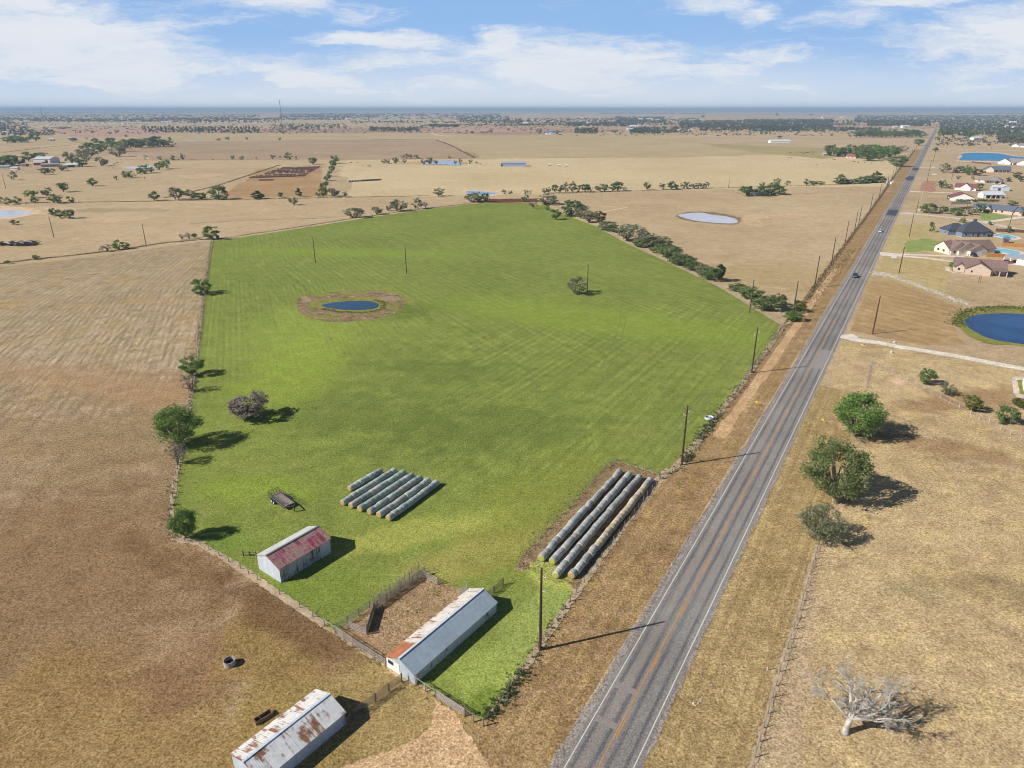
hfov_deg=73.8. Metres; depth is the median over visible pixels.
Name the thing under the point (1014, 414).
broadleaf tree
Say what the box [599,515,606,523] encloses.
hay bale
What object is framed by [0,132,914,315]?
fence line growth
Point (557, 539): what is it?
hay bale
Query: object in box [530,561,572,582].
loose hay
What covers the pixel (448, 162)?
pond water
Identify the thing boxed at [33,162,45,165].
shed
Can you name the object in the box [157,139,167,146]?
broadleaf tree
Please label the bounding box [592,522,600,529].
hay bale
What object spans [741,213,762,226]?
bare patch
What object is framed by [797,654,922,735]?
dead tree
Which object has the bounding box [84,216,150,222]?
bare patch
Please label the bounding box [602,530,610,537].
hay bale
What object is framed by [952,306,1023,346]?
pond rim
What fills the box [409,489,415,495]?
hay bale
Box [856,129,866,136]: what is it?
broadleaf tree
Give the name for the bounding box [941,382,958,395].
broadleaf tree
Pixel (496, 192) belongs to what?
pond rim
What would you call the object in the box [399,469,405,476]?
hay bale
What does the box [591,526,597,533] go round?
hay bale
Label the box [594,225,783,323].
fence line strip
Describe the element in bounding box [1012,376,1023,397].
kerbed bed
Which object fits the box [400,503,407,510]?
hay bale
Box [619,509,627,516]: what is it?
hay bale
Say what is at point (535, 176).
field
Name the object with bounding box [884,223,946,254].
front lawn
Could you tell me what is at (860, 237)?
roadside verge
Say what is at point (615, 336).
tyre track
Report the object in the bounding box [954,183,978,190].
house
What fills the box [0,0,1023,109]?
sky
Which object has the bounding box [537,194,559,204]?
broadleaf tree
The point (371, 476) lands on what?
hay bale
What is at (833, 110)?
horizon woods
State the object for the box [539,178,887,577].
power line
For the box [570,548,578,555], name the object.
hay bale
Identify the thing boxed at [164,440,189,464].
shrub
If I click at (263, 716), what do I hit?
feed trough
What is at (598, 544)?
hay bale
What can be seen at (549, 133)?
house
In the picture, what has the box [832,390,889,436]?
broadleaf tree
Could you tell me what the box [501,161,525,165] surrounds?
barn
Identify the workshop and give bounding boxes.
[977,191,1006,197]
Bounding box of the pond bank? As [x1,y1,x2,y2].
[295,290,405,321]
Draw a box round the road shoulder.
[548,129,937,767]
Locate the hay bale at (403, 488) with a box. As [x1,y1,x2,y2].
[398,485,406,493]
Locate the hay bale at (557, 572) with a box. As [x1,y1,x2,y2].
[552,568,561,578]
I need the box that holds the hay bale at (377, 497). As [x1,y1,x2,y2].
[373,494,380,502]
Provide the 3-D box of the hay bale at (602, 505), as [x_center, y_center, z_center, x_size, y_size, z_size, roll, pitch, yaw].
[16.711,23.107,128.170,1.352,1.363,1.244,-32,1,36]
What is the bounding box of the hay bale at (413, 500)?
[409,497,416,504]
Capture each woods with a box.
[0,109,1023,113]
[0,113,1023,135]
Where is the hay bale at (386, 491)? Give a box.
[382,488,388,495]
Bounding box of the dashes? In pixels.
[616,191,903,736]
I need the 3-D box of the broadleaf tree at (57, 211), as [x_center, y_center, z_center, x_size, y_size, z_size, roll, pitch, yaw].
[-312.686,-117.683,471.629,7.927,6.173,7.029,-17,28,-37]
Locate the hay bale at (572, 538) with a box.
[567,536,574,544]
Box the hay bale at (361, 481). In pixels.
[357,478,364,485]
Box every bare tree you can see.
[529,201,537,208]
[635,228,647,243]
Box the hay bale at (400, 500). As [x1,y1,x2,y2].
[396,497,402,504]
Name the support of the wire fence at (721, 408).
on the ground at (776, 256)
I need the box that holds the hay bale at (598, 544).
[594,541,601,549]
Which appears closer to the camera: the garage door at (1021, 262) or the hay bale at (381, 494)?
the hay bale at (381, 494)
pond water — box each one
[0,210,33,216]
[121,165,153,168]
[322,301,378,309]
[421,160,462,164]
[466,191,495,194]
[678,213,737,222]
[959,153,1023,160]
[965,313,1023,343]
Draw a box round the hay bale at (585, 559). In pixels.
[580,556,588,565]
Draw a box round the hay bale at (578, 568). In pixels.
[574,565,581,574]
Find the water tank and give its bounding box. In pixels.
[705,415,713,419]
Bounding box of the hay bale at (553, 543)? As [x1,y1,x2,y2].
[548,540,556,547]
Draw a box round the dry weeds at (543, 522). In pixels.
[155,230,1012,766]
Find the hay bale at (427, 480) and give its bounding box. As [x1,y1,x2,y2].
[423,477,430,484]
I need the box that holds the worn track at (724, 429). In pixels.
[713,268,837,438]
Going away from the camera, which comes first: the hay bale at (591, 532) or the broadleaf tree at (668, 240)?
the hay bale at (591, 532)
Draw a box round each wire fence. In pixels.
[9,238,203,261]
[12,195,415,202]
[170,240,211,515]
[172,534,257,579]
[484,594,570,719]
[520,457,660,561]
[570,473,660,600]
[660,323,785,478]
[751,538,820,767]
[798,156,909,310]
[871,360,1022,440]
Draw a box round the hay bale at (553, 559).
[549,555,558,564]
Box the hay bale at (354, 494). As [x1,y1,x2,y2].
[349,491,357,499]
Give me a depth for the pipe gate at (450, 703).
85.70 m
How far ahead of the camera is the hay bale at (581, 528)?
120.76 m
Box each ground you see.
[0,110,1023,767]
[338,575,461,661]
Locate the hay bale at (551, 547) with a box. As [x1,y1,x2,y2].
[546,544,554,552]
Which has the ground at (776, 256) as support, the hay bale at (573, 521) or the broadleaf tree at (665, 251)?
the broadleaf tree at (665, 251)
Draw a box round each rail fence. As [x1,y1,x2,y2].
[334,625,385,666]
[335,565,418,631]
[345,712,352,725]
[351,673,402,717]
[372,568,424,608]
[415,676,436,697]
[464,709,483,726]
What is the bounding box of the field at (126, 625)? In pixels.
[0,241,477,767]
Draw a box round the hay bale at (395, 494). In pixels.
[391,491,398,498]
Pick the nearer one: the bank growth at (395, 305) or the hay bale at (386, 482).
the hay bale at (386, 482)
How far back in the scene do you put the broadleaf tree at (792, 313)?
241.84 m
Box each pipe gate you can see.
[348,620,366,634]
[422,570,437,584]
[435,690,465,716]
[459,583,467,595]
[487,578,503,594]
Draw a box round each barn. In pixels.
[33,156,59,162]
[229,689,345,767]
[385,588,497,683]
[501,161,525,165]
[768,140,790,142]
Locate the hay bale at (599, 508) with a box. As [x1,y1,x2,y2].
[595,506,602,512]
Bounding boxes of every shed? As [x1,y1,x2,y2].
[0,165,12,168]
[19,163,28,166]
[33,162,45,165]
[40,163,59,166]
[64,163,80,166]
[255,525,330,582]
[1003,237,1010,242]
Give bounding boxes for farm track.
[62,224,209,236]
[352,166,465,181]
[772,191,888,194]
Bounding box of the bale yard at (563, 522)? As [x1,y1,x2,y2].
[514,461,657,588]
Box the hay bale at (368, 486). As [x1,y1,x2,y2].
[364,483,371,490]
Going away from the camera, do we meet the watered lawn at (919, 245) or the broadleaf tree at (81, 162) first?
the watered lawn at (919, 245)
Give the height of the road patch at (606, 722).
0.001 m
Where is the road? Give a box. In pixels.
[558,129,936,767]
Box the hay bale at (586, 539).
[581,537,588,543]
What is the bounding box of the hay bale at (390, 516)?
[386,512,394,520]
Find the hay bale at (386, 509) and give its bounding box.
[382,506,389,514]
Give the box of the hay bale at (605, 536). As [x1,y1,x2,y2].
[600,534,607,541]
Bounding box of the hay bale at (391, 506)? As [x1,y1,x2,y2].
[387,503,394,511]
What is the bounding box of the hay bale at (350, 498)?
[346,495,352,501]
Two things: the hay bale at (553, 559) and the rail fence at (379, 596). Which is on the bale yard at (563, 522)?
the hay bale at (553, 559)
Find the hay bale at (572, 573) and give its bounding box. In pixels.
[568,568,577,578]
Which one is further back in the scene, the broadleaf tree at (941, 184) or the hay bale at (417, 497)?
the broadleaf tree at (941, 184)
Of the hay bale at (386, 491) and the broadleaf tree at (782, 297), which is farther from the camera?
the broadleaf tree at (782, 297)
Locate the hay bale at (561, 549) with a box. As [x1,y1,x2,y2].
[557,547,564,555]
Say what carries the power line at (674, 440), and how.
attached to the utility pole at (687, 411)
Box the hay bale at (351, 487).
[347,483,355,490]
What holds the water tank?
on the green field at (467, 378)
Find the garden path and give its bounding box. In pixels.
[945,267,962,273]
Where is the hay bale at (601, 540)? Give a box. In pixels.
[596,537,604,545]
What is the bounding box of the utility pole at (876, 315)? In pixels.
[872,296,880,333]
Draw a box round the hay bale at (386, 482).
[382,480,388,487]
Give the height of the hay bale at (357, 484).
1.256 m
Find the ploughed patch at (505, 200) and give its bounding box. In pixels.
[471,198,538,202]
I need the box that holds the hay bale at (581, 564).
[576,561,584,569]
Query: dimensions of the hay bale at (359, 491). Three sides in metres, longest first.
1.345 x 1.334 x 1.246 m
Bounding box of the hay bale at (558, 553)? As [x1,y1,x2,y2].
[553,551,561,559]
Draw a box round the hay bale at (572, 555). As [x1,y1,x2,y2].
[567,552,575,559]
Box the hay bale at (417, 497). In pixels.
[413,494,420,501]
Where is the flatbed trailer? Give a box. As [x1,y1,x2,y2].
[268,487,294,511]
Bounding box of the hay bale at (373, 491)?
[369,488,375,496]
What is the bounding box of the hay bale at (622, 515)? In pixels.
[617,513,624,521]
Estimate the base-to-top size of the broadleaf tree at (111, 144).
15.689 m
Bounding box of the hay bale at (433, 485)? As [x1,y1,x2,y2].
[429,482,435,489]
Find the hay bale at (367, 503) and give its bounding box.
[364,500,370,508]
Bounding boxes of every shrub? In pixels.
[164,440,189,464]
[177,373,198,391]
[1011,397,1023,405]
[1015,399,1023,408]
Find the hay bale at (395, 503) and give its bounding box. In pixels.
[392,500,398,508]
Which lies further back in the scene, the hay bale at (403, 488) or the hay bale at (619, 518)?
the hay bale at (403, 488)
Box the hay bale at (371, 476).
[366,473,373,479]
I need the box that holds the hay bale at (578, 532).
[573,529,581,536]
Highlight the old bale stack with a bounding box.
[251,166,319,176]
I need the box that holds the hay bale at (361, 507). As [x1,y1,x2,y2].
[357,503,366,511]
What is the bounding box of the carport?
[1003,253,1023,264]
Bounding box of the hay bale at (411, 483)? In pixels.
[407,480,414,486]
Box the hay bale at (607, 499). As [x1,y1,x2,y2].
[603,496,610,504]
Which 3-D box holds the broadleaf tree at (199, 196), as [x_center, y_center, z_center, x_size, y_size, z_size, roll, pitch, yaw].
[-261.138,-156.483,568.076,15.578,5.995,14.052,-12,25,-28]
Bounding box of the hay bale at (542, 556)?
[538,551,547,561]
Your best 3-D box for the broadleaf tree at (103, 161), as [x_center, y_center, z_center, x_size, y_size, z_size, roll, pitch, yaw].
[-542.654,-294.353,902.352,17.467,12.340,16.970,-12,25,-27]
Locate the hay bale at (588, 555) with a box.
[583,552,591,559]
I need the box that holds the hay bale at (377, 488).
[374,485,380,492]
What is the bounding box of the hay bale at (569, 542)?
[564,540,571,548]
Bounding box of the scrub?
[0,113,1023,145]
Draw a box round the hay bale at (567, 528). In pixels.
[563,525,570,533]
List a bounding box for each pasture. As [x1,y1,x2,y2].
[777,362,1023,767]
[831,339,1023,433]
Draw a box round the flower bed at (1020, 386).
[1017,380,1023,393]
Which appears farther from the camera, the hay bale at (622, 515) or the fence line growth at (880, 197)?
the fence line growth at (880, 197)
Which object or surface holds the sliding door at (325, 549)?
in the shed at (291, 555)
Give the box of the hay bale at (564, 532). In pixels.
[560,529,567,536]
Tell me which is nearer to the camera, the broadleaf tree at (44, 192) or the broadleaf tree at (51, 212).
the broadleaf tree at (51, 212)
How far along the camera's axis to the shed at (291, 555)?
111.39 m
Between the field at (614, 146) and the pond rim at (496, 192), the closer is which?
the pond rim at (496, 192)
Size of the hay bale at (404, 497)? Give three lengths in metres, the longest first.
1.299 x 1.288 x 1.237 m
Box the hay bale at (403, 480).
[399,477,406,484]
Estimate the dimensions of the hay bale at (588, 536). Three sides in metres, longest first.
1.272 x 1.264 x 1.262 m
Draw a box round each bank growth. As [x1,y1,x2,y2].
[301,296,310,302]
[304,293,333,296]
[305,315,340,318]
[376,296,401,299]
[389,302,399,308]
[404,299,415,304]
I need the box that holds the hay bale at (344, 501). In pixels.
[340,497,348,505]
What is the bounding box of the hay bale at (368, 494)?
[364,491,371,498]
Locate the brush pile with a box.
[0,240,40,245]
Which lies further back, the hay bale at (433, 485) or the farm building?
the farm building
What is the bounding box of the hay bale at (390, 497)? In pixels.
[386,494,393,501]
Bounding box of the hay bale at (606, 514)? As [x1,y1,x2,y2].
[601,512,608,518]
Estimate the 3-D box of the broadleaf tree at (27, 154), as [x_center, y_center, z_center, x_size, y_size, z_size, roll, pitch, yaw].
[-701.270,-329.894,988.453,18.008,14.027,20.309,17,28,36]
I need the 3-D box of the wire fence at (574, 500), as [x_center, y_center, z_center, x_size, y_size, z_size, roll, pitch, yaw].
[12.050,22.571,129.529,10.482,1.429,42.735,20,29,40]
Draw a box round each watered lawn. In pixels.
[903,238,939,251]
[980,213,1009,220]
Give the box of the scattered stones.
[690,665,745,705]
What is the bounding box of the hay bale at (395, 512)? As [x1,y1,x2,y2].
[391,509,398,517]
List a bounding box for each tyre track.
[585,258,622,394]
[593,258,626,394]
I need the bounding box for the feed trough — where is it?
[253,708,273,725]
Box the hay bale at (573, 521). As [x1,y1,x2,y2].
[567,518,576,525]
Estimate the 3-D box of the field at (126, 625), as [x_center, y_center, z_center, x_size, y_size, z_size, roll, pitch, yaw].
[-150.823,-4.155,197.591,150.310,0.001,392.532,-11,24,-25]
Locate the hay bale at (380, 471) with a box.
[376,468,382,475]
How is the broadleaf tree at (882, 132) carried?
on the ground at (776, 256)
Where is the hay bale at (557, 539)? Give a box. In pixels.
[551,536,560,544]
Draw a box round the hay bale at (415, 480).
[411,477,418,484]
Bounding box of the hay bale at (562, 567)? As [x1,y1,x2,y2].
[556,564,565,572]
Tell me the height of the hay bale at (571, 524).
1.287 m
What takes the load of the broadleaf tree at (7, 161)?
on the ground at (776, 256)
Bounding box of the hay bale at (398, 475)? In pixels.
[394,472,401,478]
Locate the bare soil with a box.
[919,181,936,191]
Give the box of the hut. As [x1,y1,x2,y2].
[10,167,19,169]
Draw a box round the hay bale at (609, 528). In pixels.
[605,526,612,533]
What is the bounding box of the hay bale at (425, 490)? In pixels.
[421,488,428,495]
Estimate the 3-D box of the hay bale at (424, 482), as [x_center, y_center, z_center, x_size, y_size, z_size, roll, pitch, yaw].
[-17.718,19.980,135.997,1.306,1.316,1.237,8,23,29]
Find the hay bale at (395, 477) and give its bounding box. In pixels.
[391,475,397,481]
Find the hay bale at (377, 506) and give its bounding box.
[374,503,380,511]
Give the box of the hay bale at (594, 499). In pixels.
[590,497,596,504]
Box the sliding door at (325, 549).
[319,541,330,558]
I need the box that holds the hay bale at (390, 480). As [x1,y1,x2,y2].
[387,477,393,484]
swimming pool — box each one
[992,233,1021,239]
[995,247,1023,254]
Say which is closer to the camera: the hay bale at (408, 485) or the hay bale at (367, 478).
the hay bale at (408, 485)
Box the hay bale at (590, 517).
[585,515,593,522]
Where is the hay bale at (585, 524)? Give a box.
[580,522,587,529]
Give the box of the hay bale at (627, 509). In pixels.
[623,506,630,514]
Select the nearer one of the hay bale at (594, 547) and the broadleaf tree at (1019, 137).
the hay bale at (594, 547)
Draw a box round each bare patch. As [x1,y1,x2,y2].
[32,206,74,214]
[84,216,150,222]
[177,173,225,178]
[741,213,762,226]
[758,213,814,217]
[836,214,854,218]
[836,421,850,429]
[890,378,905,382]
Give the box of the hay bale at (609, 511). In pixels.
[605,509,611,516]
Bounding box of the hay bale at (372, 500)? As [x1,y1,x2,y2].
[368,497,375,504]
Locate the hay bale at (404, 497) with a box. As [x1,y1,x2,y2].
[400,494,406,501]
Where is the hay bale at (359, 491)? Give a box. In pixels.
[356,488,362,496]
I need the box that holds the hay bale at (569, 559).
[564,556,572,563]
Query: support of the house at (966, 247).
on the ground at (776, 256)
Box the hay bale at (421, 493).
[417,491,423,497]
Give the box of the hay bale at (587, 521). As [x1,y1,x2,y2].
[583,518,590,526]
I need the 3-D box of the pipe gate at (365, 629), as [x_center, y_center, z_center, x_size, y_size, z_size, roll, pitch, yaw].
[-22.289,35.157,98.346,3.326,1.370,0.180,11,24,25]
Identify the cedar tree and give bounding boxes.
[250,191,264,198]
[295,188,301,195]
[710,264,726,280]
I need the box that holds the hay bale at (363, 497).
[359,494,366,501]
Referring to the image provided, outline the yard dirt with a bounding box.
[341,700,489,767]
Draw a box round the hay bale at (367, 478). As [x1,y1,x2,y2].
[363,476,369,482]
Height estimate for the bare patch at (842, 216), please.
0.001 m
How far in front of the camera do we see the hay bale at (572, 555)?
113.66 m
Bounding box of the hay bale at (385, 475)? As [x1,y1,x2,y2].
[380,472,388,478]
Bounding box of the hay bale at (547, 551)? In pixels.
[543,548,550,555]
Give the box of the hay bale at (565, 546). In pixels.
[561,543,568,552]
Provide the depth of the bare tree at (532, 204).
515.55 m
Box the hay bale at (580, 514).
[575,512,582,519]
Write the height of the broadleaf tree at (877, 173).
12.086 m
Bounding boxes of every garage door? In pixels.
[975,251,982,255]
[1018,259,1023,264]
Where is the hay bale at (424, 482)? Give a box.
[420,480,426,487]
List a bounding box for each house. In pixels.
[545,131,554,134]
[751,188,770,195]
[846,154,858,157]
[934,239,996,255]
[939,219,991,236]
[948,191,975,200]
[953,257,1008,277]
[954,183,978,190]
[972,202,1023,215]
[975,176,1003,183]
[983,166,1011,172]
[998,158,1023,164]
[1012,144,1023,146]
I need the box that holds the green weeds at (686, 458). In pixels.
[162,240,1023,723]
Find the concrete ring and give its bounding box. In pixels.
[223,656,235,668]
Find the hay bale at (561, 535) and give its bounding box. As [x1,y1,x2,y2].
[556,532,564,541]
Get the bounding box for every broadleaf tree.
[0,155,18,165]
[0,157,12,164]
[2,197,12,204]
[7,136,23,142]
[7,170,17,178]
[11,156,26,163]
[11,196,21,203]
[15,136,27,141]
[20,151,35,160]
[22,190,38,197]
[28,132,42,140]
[34,152,47,156]
[37,168,50,173]
[40,187,51,195]
[46,193,57,202]
[48,208,55,214]
[53,196,62,202]
[53,209,64,217]
[56,182,67,191]
[61,151,81,162]
[62,209,74,218]
[74,149,90,158]
[75,159,87,166]
[78,142,95,151]
[81,151,92,159]
[86,150,98,155]
[86,178,97,185]
[91,138,103,145]
[93,144,106,152]
[94,157,107,165]
[105,137,114,143]
[107,146,125,156]
[109,141,118,148]
[111,239,124,248]
[114,141,128,148]
[119,242,129,248]
[120,139,133,147]
[121,171,128,177]
[127,138,142,147]
[132,139,151,147]
[135,164,150,173]
[143,137,156,146]
[148,190,159,200]
[150,136,161,146]
[151,403,204,446]
[154,161,164,169]
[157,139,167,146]
[161,159,169,168]
[164,507,198,537]
[165,140,175,146]
[168,187,184,199]
[177,355,204,374]
[184,189,194,195]
[188,192,207,199]
[190,279,211,294]
[202,226,219,239]
[206,185,229,199]
[225,390,268,419]
[284,152,292,159]
[288,197,297,204]
[308,157,316,163]
[318,188,326,195]
[319,183,327,188]
[327,188,339,196]
[330,155,338,162]
[342,207,364,217]
[371,207,382,214]
[389,199,408,210]
[410,198,423,208]
[432,188,444,195]
[464,192,479,201]
[474,192,483,201]
[483,193,489,201]
[521,194,528,200]
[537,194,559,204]
[551,184,558,191]
[551,209,561,218]
[559,199,583,216]
[562,182,570,191]
[566,276,587,293]
[568,181,576,191]
[575,205,589,217]
[580,184,590,190]
[581,210,599,221]
[595,184,604,190]
[595,211,606,221]
[597,221,611,229]
[600,184,608,191]
[604,223,618,231]
[613,181,623,190]
[614,224,646,240]
[632,239,647,246]
[639,231,670,246]
[643,182,650,189]
[648,243,668,252]
[656,238,672,245]
[656,245,683,256]
[667,181,677,188]
[667,253,697,264]
[682,260,702,269]
[693,263,714,274]
[700,268,716,279]
[728,282,745,290]
[736,286,765,298]
[738,186,754,195]
[748,295,788,309]
[754,185,772,195]
[767,182,779,193]
[771,293,787,306]
[773,185,786,194]
[782,310,806,320]
[793,300,807,310]
[796,501,849,542]
[798,434,875,504]
[803,179,812,184]
[824,144,837,155]
[829,147,845,156]
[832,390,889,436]
[833,176,845,182]
[841,147,851,156]
[852,132,861,136]
[852,147,868,158]
[853,176,868,182]
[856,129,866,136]
[856,149,877,160]
[858,175,871,182]
[865,130,873,135]
[868,145,885,158]
[868,174,881,182]
[872,171,882,182]
[875,146,889,155]
[876,153,884,158]
[877,130,887,137]
[885,145,900,156]
[890,155,908,166]
[891,131,900,137]
[901,131,915,137]
[914,131,928,137]
[914,139,924,145]
[917,368,938,383]
[919,203,936,213]
[929,222,935,230]
[935,129,944,139]
[937,180,948,187]
[937,206,948,212]
[938,163,951,172]
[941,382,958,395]
[948,207,965,215]
[953,129,968,134]
[953,166,965,172]
[960,395,984,410]
[963,166,976,174]
[966,130,976,138]
[967,207,977,214]
[971,169,985,174]
[975,203,986,211]
[993,404,1021,423]
[1001,132,1019,137]
[1015,134,1023,139]
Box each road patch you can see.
[595,715,618,729]
[614,682,636,694]
[811,349,830,368]
[885,210,898,215]
[906,176,914,180]
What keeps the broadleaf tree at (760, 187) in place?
on the ground at (776, 256)
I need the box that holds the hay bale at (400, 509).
[396,506,403,513]
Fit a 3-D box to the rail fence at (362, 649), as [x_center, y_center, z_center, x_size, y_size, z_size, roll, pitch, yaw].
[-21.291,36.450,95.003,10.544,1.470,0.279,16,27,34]
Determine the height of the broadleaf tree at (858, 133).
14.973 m
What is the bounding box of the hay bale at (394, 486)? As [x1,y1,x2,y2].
[391,483,397,490]
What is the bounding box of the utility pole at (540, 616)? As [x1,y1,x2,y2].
[537,567,545,650]
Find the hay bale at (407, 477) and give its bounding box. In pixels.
[404,475,410,482]
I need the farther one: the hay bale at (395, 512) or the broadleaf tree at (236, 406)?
the broadleaf tree at (236, 406)
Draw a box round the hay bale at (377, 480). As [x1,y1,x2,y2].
[373,478,380,484]
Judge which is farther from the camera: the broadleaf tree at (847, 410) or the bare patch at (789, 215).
the bare patch at (789, 215)
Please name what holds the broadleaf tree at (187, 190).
on the ground at (776, 256)
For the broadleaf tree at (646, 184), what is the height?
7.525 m
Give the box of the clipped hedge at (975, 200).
[956,199,999,201]
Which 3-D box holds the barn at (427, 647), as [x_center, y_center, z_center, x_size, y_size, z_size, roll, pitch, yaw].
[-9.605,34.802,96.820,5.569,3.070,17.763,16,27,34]
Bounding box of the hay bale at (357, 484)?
[353,481,360,488]
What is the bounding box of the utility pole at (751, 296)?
[749,280,753,312]
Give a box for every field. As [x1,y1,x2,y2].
[0,132,530,146]
[0,241,477,767]
[37,128,172,137]
[118,139,495,160]
[173,202,779,719]
[222,166,325,197]
[336,154,897,197]
[427,126,524,131]
[437,135,773,157]
[553,131,650,136]
[701,143,851,158]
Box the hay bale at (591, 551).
[587,548,595,558]
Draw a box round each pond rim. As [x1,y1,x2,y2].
[0,206,41,219]
[305,297,388,313]
[406,160,467,165]
[462,190,501,195]
[676,211,741,223]
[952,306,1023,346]
[957,152,1020,161]
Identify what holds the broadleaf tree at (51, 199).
on the ground at (776, 256)
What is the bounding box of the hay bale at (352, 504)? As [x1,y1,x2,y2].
[348,500,356,508]
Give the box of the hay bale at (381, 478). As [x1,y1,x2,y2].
[377,475,384,481]
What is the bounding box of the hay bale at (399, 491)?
[396,488,402,495]
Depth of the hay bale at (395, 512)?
125.70 m
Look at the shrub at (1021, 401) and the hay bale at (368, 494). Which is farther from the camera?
the shrub at (1021, 401)
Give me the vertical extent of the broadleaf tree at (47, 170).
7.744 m
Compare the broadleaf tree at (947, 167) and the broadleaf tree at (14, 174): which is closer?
the broadleaf tree at (14, 174)
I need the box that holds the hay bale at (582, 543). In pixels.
[576,540,585,548]
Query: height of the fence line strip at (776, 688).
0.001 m
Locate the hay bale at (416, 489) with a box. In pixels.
[412,486,419,492]
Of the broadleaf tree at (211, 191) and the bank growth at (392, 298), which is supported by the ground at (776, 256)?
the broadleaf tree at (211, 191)
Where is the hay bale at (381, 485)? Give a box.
[378,482,384,490]
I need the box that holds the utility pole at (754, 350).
[751,327,759,372]
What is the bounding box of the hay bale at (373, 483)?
[369,481,375,487]
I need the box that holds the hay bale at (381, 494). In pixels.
[378,491,384,499]
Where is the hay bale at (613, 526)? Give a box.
[609,523,616,531]
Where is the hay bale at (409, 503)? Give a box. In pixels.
[405,500,411,507]
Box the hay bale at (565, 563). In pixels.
[560,560,568,567]
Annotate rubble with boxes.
[869,271,969,304]
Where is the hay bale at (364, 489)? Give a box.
[360,486,366,493]
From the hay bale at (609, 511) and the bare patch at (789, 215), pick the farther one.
the bare patch at (789, 215)
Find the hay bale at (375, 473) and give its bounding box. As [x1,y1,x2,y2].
[371,470,378,477]
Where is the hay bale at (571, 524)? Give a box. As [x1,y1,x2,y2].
[567,522,573,529]
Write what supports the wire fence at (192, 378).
on the ground at (776, 256)
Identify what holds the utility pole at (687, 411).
on the ground at (776, 256)
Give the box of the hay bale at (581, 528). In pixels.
[577,525,584,533]
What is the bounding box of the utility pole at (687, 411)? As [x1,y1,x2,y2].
[681,405,690,464]
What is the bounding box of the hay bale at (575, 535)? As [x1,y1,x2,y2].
[571,533,578,540]
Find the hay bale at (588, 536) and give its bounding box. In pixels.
[583,533,591,540]
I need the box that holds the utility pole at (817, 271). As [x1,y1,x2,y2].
[814,256,819,286]
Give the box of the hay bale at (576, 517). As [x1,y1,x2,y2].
[571,515,579,522]
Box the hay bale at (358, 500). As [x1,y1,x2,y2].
[354,497,361,504]
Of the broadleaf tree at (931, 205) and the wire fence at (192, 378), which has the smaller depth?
the wire fence at (192, 378)
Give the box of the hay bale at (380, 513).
[376,509,384,517]
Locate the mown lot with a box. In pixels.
[850,280,965,344]
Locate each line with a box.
[80,222,742,281]
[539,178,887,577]
[547,181,886,574]
[548,203,869,587]
[564,149,923,767]
[597,317,836,767]
[633,139,932,767]
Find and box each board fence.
[951,202,970,203]
[986,253,1004,256]
[996,228,1023,232]
[1001,243,1023,246]
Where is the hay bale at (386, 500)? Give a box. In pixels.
[382,497,389,504]
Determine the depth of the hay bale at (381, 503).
128.57 m
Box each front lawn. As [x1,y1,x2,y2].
[878,256,949,293]
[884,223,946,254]
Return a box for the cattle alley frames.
[373,561,424,605]
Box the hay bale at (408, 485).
[404,483,410,489]
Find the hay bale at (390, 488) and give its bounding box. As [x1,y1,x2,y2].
[386,485,393,493]
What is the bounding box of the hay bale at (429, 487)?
[425,485,431,492]
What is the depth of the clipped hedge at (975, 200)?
552.80 m
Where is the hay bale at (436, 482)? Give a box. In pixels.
[431,479,439,486]
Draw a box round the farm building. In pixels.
[970,136,981,140]
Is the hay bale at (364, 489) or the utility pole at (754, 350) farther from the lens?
the utility pole at (754, 350)
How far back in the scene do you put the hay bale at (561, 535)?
118.70 m
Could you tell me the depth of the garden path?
318.66 m
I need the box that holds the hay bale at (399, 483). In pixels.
[394,480,401,487]
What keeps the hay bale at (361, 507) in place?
on the green field at (467, 378)
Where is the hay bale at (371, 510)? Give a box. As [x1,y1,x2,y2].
[367,506,375,514]
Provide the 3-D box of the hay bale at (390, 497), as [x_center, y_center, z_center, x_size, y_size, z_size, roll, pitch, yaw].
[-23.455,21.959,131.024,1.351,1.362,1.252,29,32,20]
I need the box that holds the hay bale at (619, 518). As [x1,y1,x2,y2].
[614,516,621,523]
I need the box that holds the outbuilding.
[990,184,1009,190]
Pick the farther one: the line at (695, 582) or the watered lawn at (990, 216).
the watered lawn at (990, 216)
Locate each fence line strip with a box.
[169,241,212,537]
[171,536,327,626]
[491,601,572,714]
[567,477,659,602]
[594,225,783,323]
[657,316,799,477]
[748,544,820,767]
[866,363,1023,441]
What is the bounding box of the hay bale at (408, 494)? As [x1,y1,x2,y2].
[404,491,411,499]
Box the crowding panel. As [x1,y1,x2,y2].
[366,600,374,630]
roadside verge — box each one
[469,257,855,767]
[643,385,860,767]
[835,149,921,258]
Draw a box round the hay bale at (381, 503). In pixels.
[376,500,384,508]
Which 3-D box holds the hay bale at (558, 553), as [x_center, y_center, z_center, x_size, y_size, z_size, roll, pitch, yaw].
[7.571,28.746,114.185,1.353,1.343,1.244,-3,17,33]
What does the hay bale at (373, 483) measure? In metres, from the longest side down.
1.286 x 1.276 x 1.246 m
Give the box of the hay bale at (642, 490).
[638,488,644,495]
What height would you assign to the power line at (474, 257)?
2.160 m
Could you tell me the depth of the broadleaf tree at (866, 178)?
693.78 m
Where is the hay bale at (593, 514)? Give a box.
[590,512,596,519]
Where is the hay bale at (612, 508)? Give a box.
[607,505,614,513]
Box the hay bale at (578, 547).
[574,544,581,552]
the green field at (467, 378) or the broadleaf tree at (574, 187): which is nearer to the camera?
the green field at (467, 378)
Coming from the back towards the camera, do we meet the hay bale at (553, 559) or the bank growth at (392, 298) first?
the bank growth at (392, 298)
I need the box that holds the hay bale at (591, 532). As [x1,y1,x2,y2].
[587,529,594,536]
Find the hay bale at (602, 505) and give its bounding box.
[597,503,604,510]
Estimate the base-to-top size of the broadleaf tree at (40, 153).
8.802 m
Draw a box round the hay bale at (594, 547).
[589,544,597,551]
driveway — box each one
[840,334,1023,370]
[879,252,963,256]
[882,253,1023,265]
[900,212,1023,229]
[984,216,1023,221]

